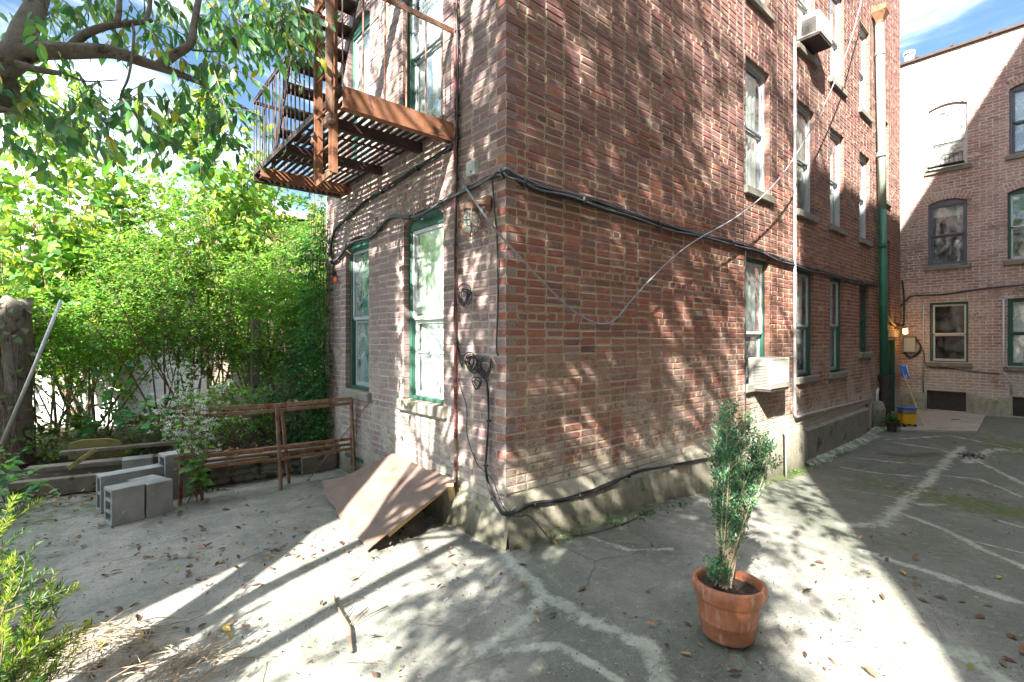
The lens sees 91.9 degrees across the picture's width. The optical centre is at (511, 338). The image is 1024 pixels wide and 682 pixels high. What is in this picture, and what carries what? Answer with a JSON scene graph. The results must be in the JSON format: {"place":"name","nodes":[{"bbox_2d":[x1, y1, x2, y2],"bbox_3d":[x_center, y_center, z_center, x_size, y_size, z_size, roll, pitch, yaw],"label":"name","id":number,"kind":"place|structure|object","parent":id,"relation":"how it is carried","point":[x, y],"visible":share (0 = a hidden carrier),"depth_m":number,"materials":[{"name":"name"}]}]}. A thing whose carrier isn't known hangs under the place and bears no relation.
{"place":"outdoors","nodes":[
{"label":"outdoors","id":0,"kind":"place"},
{"bbox_2d":[0,300,62,444],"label":"metal pole","id":1,"kind":"object","parent":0,"point":[28,380],"visible":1,"depth_m":4.98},
{"bbox_2d":[196,209,325,396],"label":"house","id":2,"kind":"structure","parent":0,"point":[302,217],"depth_m":13.95,"materials":[{"name":"white"}]},
{"bbox_2d":[0,395,1023,681],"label":"ground","id":3,"kind":"structure","parent":0,"point":[818,507],"depth_m":3.27,"materials":[{"name":"concrete"}]},
{"bbox_2d":[0,446,60,504],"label":"ground plant","id":4,"kind":"object","parent":3,"relation":"on","point":[34,485],"visible":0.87,"depth_m":4.21,"materials":[{"name":"green plant"}]},
{"bbox_2d":[0,492,100,681],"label":"yew bush","id":5,"kind":"object","parent":3,"relation":"on","point":[20,658],"visible":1,"depth_m":1.83,"materials":[{"name":"green plant"}]},
{"bbox_2d":[8,472,103,498],"bbox_3d":[-4.216,1.500,5.295,1.696,0.160,0.100,0,0,-28],"label":"wooden board","id":6,"kind":"object","parent":3,"relation":"on","point":[76,483],"visible":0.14,"depth_m":5.04,"materials":[{"name":"grey wood"}]},
{"bbox_2d":[0,208,149,247],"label":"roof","id":7,"kind":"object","parent":3,"relation":"on","point":[28,216],"visible":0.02,"depth_m":15.35,"materials":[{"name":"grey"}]},
{"bbox_2d":[0,402,208,463],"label":"undergrowth","id":8,"kind":"object","parent":3,"relation":"on","point":[77,417],"visible":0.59,"depth_m":6.07,"materials":[{"name":"green plant"}]},
{"bbox_2d":[0,246,211,426],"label":"garage","id":9,"kind":"structure","parent":3,"relation":"on","point":[159,385],"depth_m":8.66,"materials":[{"name":"white"}]},
{"bbox_2d":[104,480,144,525],"bbox_3d":[-3.420,1.445,4.369,0.200,0.310,0.240,0,0,36],"label":"cinder block","id":10,"kind":"object","parent":3,"relation":"on","point":[124,503],"depth_m":4.32,"materials":[{"name":"concrete"}]},
{"bbox_2d":[96,464,163,513],"bbox_3d":[-3.672,1.430,4.772,0.160,0.340,0.500,0,0,38],"label":"cinder block","id":11,"kind":"object","parent":3,"relation":"on","point":[113,477],"depth_m":4.65,"materials":[{"name":"concrete"}]},
{"bbox_2d":[122,454,152,468],"bbox_3d":[-4.150,1.440,5.490,0.270,0.260,0.190,0,0,-37],"label":"cinder block","id":12,"kind":"object","parent":3,"relation":"on","point":[136,461],"depth_m":5.43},
{"bbox_2d":[24,448,220,473],"bbox_3d":[-4.275,1.355,5.554,1.742,0.060,0.160,0,0,-28],"label":"wooden board","id":13,"kind":"object","parent":12,"relation":"on","point":[86,464],"visible":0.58,"depth_m":5.32,"materials":[{"name":"grey wood"}]},
{"bbox_2d":[66,448,96,469],"bbox_3d":[-4.516,1.258,5.200,0.027,0.175,0.318,0,0,7],"label":"wooden board","id":14,"kind":"object","parent":13,"relation":"on","point":[81,459],"visible":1,"depth_m":5.19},
{"bbox_2d":[4,604,283,681],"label":"dry stalks","id":15,"kind":"object","parent":3,"relation":"on","point":[101,638],"visible":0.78,"depth_m":2.47,"materials":[{"name":"plant"}]},
{"bbox_2d":[128,474,172,517],"bbox_3d":[-3.350,1.450,4.586,0.340,0.300,0.215,0,0,28],"label":"cinder block","id":16,"kind":"object","parent":3,"relation":"on","point":[158,495],"depth_m":4.52,"materials":[{"name":"concrete"}]},
{"bbox_2d":[0,386,322,487],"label":"planting bed","id":17,"kind":"object","parent":3,"relation":"on","point":[80,471],"visible":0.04,"depth_m":6.53,"materials":[{"name":"soil"}]},
{"bbox_2d":[0,173,38,297],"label":"tall shrub","id":18,"kind":"object","parent":17,"relation":"on","point":[16,213],"visible":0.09,"depth_m":8.01,"materials":[{"name":"green plant"}]},
{"bbox_2d":[0,295,47,465],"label":"trunk","id":19,"kind":"object","parent":17,"relation":"on","point":[18,346],"visible":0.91,"depth_m":5.66,"materials":[{"name":"plant"}]},
{"bbox_2d":[0,256,74,387],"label":"hedge shrub","id":20,"kind":"object","parent":17,"relation":"on","point":[15,290],"visible":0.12,"depth_m":6.19,"materials":[{"name":"green plant"}]},
{"bbox_2d":[0,61,148,439],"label":"tall shrub","id":21,"kind":"object","parent":17,"relation":"on","point":[54,248],"visible":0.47,"depth_m":6.74,"materials":[{"name":"green plant"}]},
{"bbox_2d":[0,109,172,425],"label":"tall shrub","id":22,"kind":"object","parent":17,"relation":"on","point":[106,190],"visible":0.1,"depth_m":7.77,"materials":[{"name":"green plant"}]},
{"bbox_2d":[0,224,194,438],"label":"hedge shrub","id":23,"kind":"object","parent":17,"relation":"on","point":[116,341],"visible":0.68,"depth_m":6.46,"materials":[{"name":"green plant"}]},
{"bbox_2d":[62,324,190,442],"bbox_3d":[-4.362,0.512,5.738,1.545,1.388,0.655,0,0,18],"label":"knotweed","id":24,"kind":"object","parent":17,"relation":"on","point":[118,422],"visible":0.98,"depth_m":5.76,"materials":[{"name":"green plant"}]},
{"bbox_2d":[0,420,328,513],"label":"leaf mulch","id":25,"kind":"object","parent":17,"relation":"on","point":[55,498],"visible":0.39,"depth_m":5.41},
{"bbox_2d":[59,436,223,455],"bbox_3d":[-4.346,1.265,5.903,1.579,0.050,0.100,0,0,-30],"label":"wooden board","id":26,"kind":"object","parent":25,"relation":"on","point":[113,448],"visible":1,"depth_m":5.76,"materials":[{"name":"brown wood"}]},
{"bbox_2d":[67,438,124,459],"bbox_3d":[-4.816,1.266,5.733,0.550,0.233,0.078,0,0,-19],"label":"plywood board","id":27,"kind":"object","parent":26,"relation":"on","point":[91,443],"visible":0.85,"depth_m":5.73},
{"bbox_2d":[92,114,239,418],"bbox_3d":[-5.906,-1.278,8.865,2.679,5.366,2.034,0,0,-41],"label":"tall shrub","id":28,"kind":"object","parent":17,"relation":"on","point":[131,162],"visible":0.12,"depth_m":8.54,"materials":[{"name":"green plant"}]},
{"bbox_2d":[84,172,271,436],"bbox_3d":[-4.574,-0.448,6.989,2.229,3.808,1.537,0,0,-41],"label":"hedge shrub","id":29,"kind":"object","parent":17,"relation":"on","point":[198,318],"visible":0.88,"depth_m":6.77,"materials":[{"name":"green plant"}]},
{"bbox_2d":[144,66,301,426],"bbox_3d":[-4.589,-1.494,8.047,2.208,5.796,1.975,0,0,-41],"label":"tall shrub","id":30,"kind":"object","parent":17,"relation":"on","point":[250,199],"visible":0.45,"depth_m":7.85,"materials":[{"name":"green plant"}]},
{"bbox_2d":[154,225,322,436],"bbox_3d":[-3.728,-0.198,7.247,2.196,3.309,1.525,0,0,-24],"label":"hedge shrub","id":31,"kind":"object","parent":17,"relation":"on","point":[263,328],"visible":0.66,"depth_m":7.05,"materials":[{"name":"green plant"}]},
{"bbox_2d":[183,160,317,408],"bbox_3d":[-4.956,-0.951,9.535,2.348,4.712,1.841,0,0,-41],"label":"tall shrub","id":32,"kind":"object","parent":17,"relation":"on","point":[273,193],"visible":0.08,"depth_m":9.53,"materials":[{"name":"green plant"}]},
{"bbox_2d":[250,319,259,437],"bbox_3d":[-3.628,0.600,6.990,0.110,1.750,0.110,0,0,-41],"label":"wooden post","id":33,"kind":"object","parent":17,"relation":"on","point":[254,382],"visible":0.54,"depth_m":6.95,"materials":[{"name":"brown wood"}]},
{"bbox_2d":[241,318,332,445],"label":"fern shrub","id":34,"kind":"object","parent":17,"relation":"on","point":[293,378],"visible":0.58,"depth_m":6.51,"materials":[{"name":"green plant"}]},
{"bbox_2d":[267,212,325,431],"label":"hedge shrub","id":35,"kind":"object","parent":17,"relation":"on","point":[293,248],"visible":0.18,"depth_m":7.21,"materials":[{"name":"green plant"}]},
{"bbox_2d":[274,192,325,393],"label":"tall shrub","id":36,"kind":"object","parent":17,"relation":"on","point":[309,210],"visible":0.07,"depth_m":9.50,"materials":[{"name":"green plant"}]},
{"bbox_2d":[0,0,340,223],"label":"cherry tree","id":37,"kind":"object","parent":3,"relation":"on","point":[25,46],"visible":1,"depth_m":3.34,"materials":[{"name":"green plant"}]},
{"bbox_2d":[158,450,192,498],"bbox_3d":[-3.417,1.375,5.034,0.200,0.450,0.250,0,0,38],"label":"cinder block","id":38,"kind":"object","parent":3,"relation":"on","point":[167,461],"depth_m":4.94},
{"bbox_2d":[143,362,233,503],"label":"flowering plant","id":39,"kind":"object","parent":3,"relation":"on","point":[195,486],"visible":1,"depth_m":4.76,"materials":[{"name":"green plant"}]},
{"bbox_2d":[115,377,294,449],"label":"fern shrub","id":40,"kind":"object","parent":3,"relation":"on","point":[243,393],"visible":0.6,"depth_m":6.29,"materials":[{"name":"green plant"}]},
{"bbox_2d":[174,397,355,504],"bbox_3d":[-2.543,1.141,5.271,1.752,0.924,0.183,0,0,-34],"label":"railing section","id":41,"kind":"object","parent":3,"relation":"on","point":[278,448],"visible":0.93,"depth_m":5.28,"materials":[{"name":"metal"}]},
{"bbox_2d":[185,402,351,496],"bbox_3d":[-2.591,1.171,5.422,1.698,0.861,0.115,0,0,-33],"label":"railing section","id":42,"kind":"object","parent":3,"relation":"on","point":[285,452],"visible":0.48,"depth_m":5.43,"materials":[{"name":"metal"}]},
{"bbox_2d":[198,442,339,487],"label":"stone wall","id":43,"kind":"structure","parent":3,"relation":"on","point":[217,476],"depth_m":5.60,"materials":[{"name":"stone"}]},
{"bbox_2d":[208,440,321,457],"bbox_3d":[-2.924,1.310,5.866,1.261,0.070,0.080,0,0,-34],"label":"wooden board","id":44,"kind":"object","parent":43,"relation":"on","point":[269,450],"visible":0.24,"depth_m":5.87,"materials":[{"name":"brown wood"}]},
{"bbox_2d":[301,453,336,474],"bbox_3d":[-2.334,1.500,5.987,0.420,0.200,0.050,0,0,-43],"label":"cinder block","id":45,"kind":"object","parent":3,"relation":"on","point":[310,464],"visible":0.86,"depth_m":5.96,"materials":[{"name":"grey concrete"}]},
{"bbox_2d":[307,400,370,480],"bbox_3d":[-1.916,1.130,5.470,0.810,0.943,0.018,0,0,15],"label":"iron strip","id":46,"kind":"object","parent":3,"relation":"on","point":[339,440],"visible":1,"depth_m":5.46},
{"bbox_2d":[321,453,455,551],"bbox_3d":[-1.215,1.386,4.602,0.984,0.443,1.634,0,0,-41],"label":"plywood board","id":47,"kind":"object","parent":3,"relation":"on","point":[373,503],"visible":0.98,"depth_m":4.34,"materials":[{"name":"wood"}]},
{"bbox_2d":[204,463,815,539],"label":"weeds","id":48,"kind":"object","parent":3,"relation":"on","point":[581,532],"visible":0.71,"depth_m":4.55,"materials":[{"name":"green plant"}]},
{"bbox_2d":[0,430,1023,681],"bbox_3d":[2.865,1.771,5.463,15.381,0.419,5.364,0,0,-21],"label":"fallen leaves","id":49,"kind":"object","parent":3,"relation":"on","point":[374,674],"depth_m":3.12,"materials":[{"name":"plant"}]},
{"bbox_2d":[1,475,1023,678],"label":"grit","id":50,"kind":"object","parent":3,"relation":"on","point":[572,623],"visible":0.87,"depth_m":2.76,"materials":[{"name":"stone"}]},
{"bbox_2d":[326,0,900,550],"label":"brick building","id":51,"kind":"structure","parent":3,"relation":"on","point":[676,112],"depth_m":5.13,"materials":[{"name":"brick"}]},
{"bbox_2d":[284,165,336,456],"bbox_3d":[-2.604,-0.321,6.375,0.848,4.121,0.692,0,0,-7],"label":"climbing vine","id":52,"kind":"object","parent":51,"relation":"attached to","point":[316,293],"visible":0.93,"depth_m":6.37,"materials":[{"name":"green plant"}]},
{"bbox_2d":[253,0,453,197],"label":"fire escape","id":53,"kind":"object","parent":51,"relation":"attached to","point":[319,153],"visible":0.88,"depth_m":4.40,"materials":[{"name":"paint"}]},
{"bbox_2d":[339,236,371,402],"bbox_3d":[-1.655,-0.252,6.040,0.605,1.935,0.800,0,0,-41],"label":"window","id":54,"kind":"structure","parent":51,"relation":"in","point":[359,252],"depth_m":6.12,"materials":[{"name":"glass"}]},
{"bbox_2d":[341,13,371,184],"bbox_3d":[-1.629,-2.853,6.010,0.605,1.935,0.780,0,0,-41],"label":"window","id":55,"kind":"structure","parent":51,"relation":"in","point":[357,36],"depth_m":6.09,"materials":[{"name":"glass"}]},
{"bbox_2d":[330,88,460,276],"bbox_3d":[-1.400,-1.442,5.315,0.054,1.407,2.901,0,0,-41],"label":"cable bundle","id":56,"kind":"object","parent":51,"relation":"attached to","point":[418,167],"visible":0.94,"depth_m":5.08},
{"bbox_2d":[326,171,503,262],"bbox_3d":[-1.240,-1.135,5.131,0.054,0.326,3.625,0,0,-41],"label":"cable bundle","id":57,"kind":"object","parent":51,"relation":"attached to","point":[497,175],"visible":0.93,"depth_m":4.63,"materials":[{"name":"rubber"}]},
{"bbox_2d":[395,0,446,154],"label":"window","id":58,"kind":"structure","parent":51,"relation":"in","point":[432,8],"depth_m":4.99,"materials":[{"name":"glass"}]},
{"bbox_2d":[396,209,447,419],"bbox_3d":[-0.669,-0.262,4.904,0.605,1.955,0.870,0,0,-41],"label":"window","id":59,"kind":"structure","parent":51,"relation":"in","point":[426,234],"depth_m":4.96,"materials":[{"name":"glass"}]},
{"bbox_2d":[453,0,457,491],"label":"conduit","id":60,"kind":"object","parent":51,"relation":"attached to","point":[455,386],"visible":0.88,"depth_m":4.26,"materials":[{"name":"metal"}]},
{"bbox_2d":[452,0,462,366],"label":"cable bundle","id":61,"kind":"object","parent":51,"relation":"attached to","point":[457,138],"visible":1,"depth_m":4.23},
{"bbox_2d":[458,284,471,306],"bbox_3d":[-0.391,-0.361,4.105,0.059,0.194,0.183,0,0,-41],"label":"cable coil","id":62,"kind":"object","parent":51,"relation":"attached to","point":[460,297],"visible":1,"depth_m":4.09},
{"bbox_2d":[463,352,478,373],"bbox_3d":[-0.326,0.196,4.028,0.064,0.183,0.165,0,0,-41],"label":"cable coil","id":63,"kind":"object","parent":51,"relation":"attached to","point":[467,361],"visible":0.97,"depth_m":4.03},
{"bbox_2d":[466,160,478,178],"bbox_3d":[-0.328,-1.399,4.084,0.064,0.120,0.115,0,0,-41],"label":"junction box","id":64,"kind":"object","parent":51,"relation":"attached to","point":[472,169],"visible":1,"depth_m":4.05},
{"bbox_2d":[461,195,490,236],"bbox_3d":[-0.287,-0.978,3.951,0.248,0.331,0.160,0,0,4],"label":"wall lamp","id":65,"kind":"object","parent":51,"relation":"attached to","point":[469,206],"visible":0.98,"depth_m":3.92,"materials":[{"name":"clear glass"}]},
{"bbox_2d":[477,356,492,379],"bbox_3d":[-0.208,0.227,3.892,0.058,0.185,0.175,0,0,-41],"label":"cable coil","id":66,"kind":"object","parent":51,"relation":"attached to","point":[490,361],"visible":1,"depth_m":3.88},
{"bbox_2d":[491,179,498,355],"bbox_3d":[-0.133,-0.566,3.854,0.017,1.394,0.087,0,0,-41],"label":"cable","id":67,"kind":"object","parent":51,"relation":"attached to","point":[497,267],"visible":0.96,"depth_m":3.83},
{"bbox_2d":[452,367,649,539],"bbox_3d":[0.461,0.930,4.136,1.859,1.371,0.710,0,0,-11],"label":"cable","id":68,"kind":"object","parent":51,"relation":"attached to","point":[526,515],"visible":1,"depth_m":4.02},
{"bbox_2d":[477,368,750,516],"bbox_3d":[1.397,0.817,5.201,4.217,1.165,0.445,0,0,-41],"label":"cable bundle","id":69,"kind":"object","parent":51,"relation":"attached to","point":[559,500],"visible":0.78,"depth_m":4.00,"materials":[{"name":"rubber"}]},
{"bbox_2d":[463,0,861,324],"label":"overhead cable","id":70,"kind":"object","parent":51,"relation":"attached to","point":[534,273],"visible":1,"depth_m":4.67,"materials":[{"name":"rubber"}]},
{"bbox_2d":[499,167,876,285],"bbox_3d":[3.818,-1.194,7.133,10.375,0.228,0.104,0,0,-41],"label":"cable bundle","id":71,"kind":"object","parent":51,"relation":"attached to","point":[508,173],"visible":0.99,"depth_m":4.87,"materials":[{"name":"rubber"}]},
{"bbox_2d":[743,21,743,242],"bbox_3d":[2.999,-3.575,6.425,0.040,4.650,0.010,0,0,-41],"label":"cable","id":72,"kind":"object","parent":51,"relation":"attached to","point":[743,131],"visible":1,"depth_m":6.43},
{"bbox_2d":[745,250,746,444],"bbox_3d":[3.042,0.081,6.441,0.024,2.602,0.052,0,0,-2],"label":"cable","id":73,"kind":"object","parent":51,"relation":"attached to","point":[745,332],"visible":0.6,"depth_m":6.44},
{"bbox_2d":[743,257,764,392],"bbox_3d":[3.194,-0.198,6.948,0.890,1.805,0.605,0,0,-41],"label":"window","id":74,"kind":"structure","parent":51,"relation":"in","point":[755,269],"depth_m":7.03,"materials":[{"name":"glass"}]},
{"bbox_2d":[744,59,774,204],"bbox_3d":[3.194,-2.833,6.948,0.890,1.855,0.605,0,0,-41],"label":"window","id":75,"kind":"structure","parent":51,"relation":"in","point":[754,186],"depth_m":7.03,"materials":[{"name":"glass"}]},
{"bbox_2d":[748,0,774,23],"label":"window","id":76,"kind":"structure","parent":51,"relation":"in","point":[760,5],"depth_m":6.80,"materials":[{"name":"white paint"}]},
{"bbox_2d":[748,357,789,391],"bbox_3d":[3.490,0.471,6.747,0.645,0.442,0.332,0,0,-41],"label":"air conditioner","id":77,"kind":"object","parent":51,"relation":"attached to","point":[768,374],"visible":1,"depth_m":6.55,"materials":[{"name":"plastic"}]},
{"bbox_2d":[796,270,818,384],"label":"window","id":78,"kind":"structure","parent":51,"relation":"in","point":[803,278],"depth_m":8.21,"materials":[{"name":"green paint"}]},
{"bbox_2d":[796,102,818,223],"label":"window","id":79,"kind":"structure","parent":51,"relation":"in","point":[803,117],"depth_m":8.21,"materials":[{"name":"glass"}]},
{"bbox_2d":[796,0,818,68],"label":"window","id":80,"kind":"structure","parent":51,"relation":"in","point":[803,6],"depth_m":8.05,"materials":[{"name":"white paint"}]},
{"bbox_2d":[797,9,831,54],"bbox_3d":[4.781,-4.849,7.854,0.585,0.382,0.372,0,0,-41],"label":"air conditioner","id":81,"kind":"object","parent":51,"relation":"attached to","point":[814,32],"visible":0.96,"depth_m":7.70,"materials":[{"name":"plastic"}]},
{"bbox_2d":[793,36,873,417],"bbox_3d":[5.906,-1.675,8.921,4.308,5.851,0.059,0,0,-41],"label":"conduit","id":82,"kind":"object","parent":51,"relation":"attached to","point":[824,410],"visible":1,"depth_m":7.51,"materials":[{"name":"metal"}]},
{"bbox_2d":[828,0,847,97],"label":"window","id":83,"kind":"structure","parent":51,"relation":"in","point":[834,4],"depth_m":9.22,"materials":[{"name":"white paint"}]},
{"bbox_2d":[829,278,847,378],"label":"window","id":84,"kind":"structure","parent":51,"relation":"in","point":[834,283],"depth_m":9.22,"materials":[{"name":"glass"}]},
{"bbox_2d":[829,129,847,236],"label":"window","id":85,"kind":"structure","parent":51,"relation":"in","point":[834,226],"depth_m":9.22,"materials":[{"name":"glass"}]},
{"bbox_2d":[858,285,872,357],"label":"window","id":86,"kind":"structure","parent":51,"relation":"in","point":[862,302],"depth_m":10.33,"materials":[{"name":"green paint"}]},
{"bbox_2d":[858,153,872,247],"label":"window","id":87,"kind":"structure","parent":51,"relation":"in","point":[862,239],"depth_m":10.33,"materials":[{"name":"glass"}]},
{"bbox_2d":[858,27,872,123],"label":"window","id":88,"kind":"structure","parent":51,"relation":"in","point":[862,52],"depth_m":10.32,"materials":[{"name":"white paint"}]},
{"bbox_2d":[871,2,891,415],"bbox_3d":[7.859,-2.543,10.496,0.676,8.793,0.269,0,0,-41],"label":"downpipe","id":89,"kind":"object","parent":51,"relation":"attached to","point":[880,13],"visible":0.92,"depth_m":10.46,"materials":[{"name":"metal"}]},
{"bbox_2d":[888,280,905,326],"bbox_3d":[8.820,-0.848,11.436,1.813,1.161,0.081,0,0,-40],"label":"cable bundle","id":90,"kind":"object","parent":51,"relation":"attached to","point":[891,321],"visible":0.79,"depth_m":11.97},
{"bbox_2d":[691,566,767,647],"bbox_3d":[1.168,1.442,2.671,0.380,0.303,0.380,0,0,-41],"label":"terracotta pot","id":91,"kind":"object","parent":3,"relation":"on","point":[729,616],"visible":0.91,"depth_m":2.55,"materials":[{"name":"ceramic"}]},
{"bbox_2d":[702,398,784,589],"bbox_3d":[1.217,0.827,2.687,0.470,1.030,0.305,0,0,-21],"label":"potted shrub","id":92,"kind":"object","parent":91,"relation":"on","point":[728,484],"visible":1,"depth_m":2.64,"materials":[{"name":"green plant"}]},
{"bbox_2d":[785,418,787,477],"bbox_3d":[3.823,1.525,6.902,0.034,0.850,0.036,0,0,-41],"label":"vent pipe","id":93,"kind":"object","parent":3,"relation":"on","point":[786,447],"visible":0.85,"depth_m":6.89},
{"bbox_2d":[882,413,899,431],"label":"potted plant","id":94,"kind":"object","parent":3,"relation":"on","point":[892,422],"visible":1,"depth_m":10.05,"materials":[{"name":"plant"}]},
{"bbox_2d":[900,21,1023,417],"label":"brick building","id":95,"kind":"structure","parent":3,"relation":"on","point":[961,226],"depth_m":11.51,"materials":[{"name":"red brick"}]},
{"bbox_2d":[903,336,916,351],"bbox_3d":[9.798,0.128,12.192,0.150,0.385,0.250,0,0,-41],"label":"electric box","id":96,"kind":"object","parent":95,"relation":"attached to","point":[909,343],"visible":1,"depth_m":12.14,"materials":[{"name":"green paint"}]},
{"bbox_2d":[922,302,923,392],"bbox_3d":[9.995,0.200,12.026,0.034,2.200,0.036,0,0,-41],"label":"conduit","id":97,"kind":"object","parent":95,"relation":"attached to","point":[922,347],"visible":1,"depth_m":12.02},
{"bbox_2d":[927,151,964,169],"bbox_3d":[10.230,-4.210,11.680,0.180,0.231,0.660,0,0,-41],"label":"window rack","id":98,"kind":"object","parent":95,"relation":"attached to","point":[946,164],"depth_m":11.62,"materials":[{"name":"metal"}]},
{"bbox_2d":[924,102,970,176],"bbox_3d":[10.490,-4.763,11.879,0.605,1.635,0.840,0,0,-41],"label":"window","id":99,"kind":"structure","parent":95,"relation":"in","point":[948,122],"depth_m":11.85,"materials":[{"name":"glass"}]},
{"bbox_2d":[924,198,970,270],"bbox_3d":[10.490,-2.482,11.879,0.605,1.675,0.840,0,0,-41],"label":"window","id":100,"kind":"structure","parent":95,"relation":"in","point":[948,217],"depth_m":11.98,"materials":[{"name":"grey glass"}]},
{"bbox_2d":[926,302,971,367],"bbox_3d":[10.507,-0.103,11.860,0.605,1.535,0.830,0,0,-41],"label":"window","id":101,"kind":"structure","parent":95,"relation":"in","point":[949,335],"depth_m":11.98,"materials":[{"name":"beige paint"}]},
{"bbox_2d":[900,284,1023,307],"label":"cable bundle","id":102,"kind":"object","parent":95,"relation":"attached to","point":[970,290],"visible":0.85,"depth_m":11.44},
{"bbox_2d":[1002,298,1012,394],"bbox_3d":[10.943,0.160,10.934,0.038,2.120,0.160,0,0,-41],"label":"conduit","id":103,"kind":"object","parent":95,"relation":"attached to","point":[1003,338],"visible":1,"depth_m":10.97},
{"bbox_2d":[1003,188,1023,265],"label":"window","id":104,"kind":"structure","parent":95,"relation":"in","point":[1015,198],"depth_m":11.15,"materials":[{"name":"green paint"}]},
{"bbox_2d":[1003,298,1023,371],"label":"window","id":105,"kind":"structure","parent":95,"relation":"in","point":[1015,305],"depth_m":10.95,"materials":[{"name":"glass"}]},
{"bbox_2d":[1005,83,1023,160],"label":"window","id":106,"kind":"structure","parent":95,"relation":"in","point":[1017,93],"depth_m":10.95,"materials":[{"name":"blue glass"}]},
{"bbox_2d":[956,451,988,459],"bbox_3d":[7.616,1.910,8.228,0.388,0.108,0.565,0,0,22],"label":"rubble pile","id":107,"kind":"object","parent":3,"relation":"on","point":[975,454],"visible":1,"depth_m":8.15,"materials":[{"name":"stone"}]},
{"bbox_2d":[0,0,1023,362],"label":"sky","id":108,"kind":"structure","parent":0,"point":[926,26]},
{"bbox_2d":[900,410,985,432],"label":"pavement","id":109,"kind":"structure","parent":0,"point":[938,421],"depth_m":10.45,"materials":[{"name":"concrete"}]},
{"bbox_2d":[895,406,918,426],"bbox_3d":[8.250,1.629,10.345,0.310,0.410,0.240,0,0,2],"label":"mop bucket","id":110,"kind":"object","parent":109,"relation":"on","point":[907,415],"visible":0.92,"depth_m":10.25,"materials":[{"name":"yellow plastic"}]},
{"bbox_2d":[899,364,924,425],"bbox_3d":[8.866,1.217,11.000,0.200,1.240,1.728,0,0,28],"label":"mop","id":111,"kind":"object","parent":109,"relation":"on","point":[904,373],"visible":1,"depth_m":11.44,"materials":[{"name":"beige wood"}]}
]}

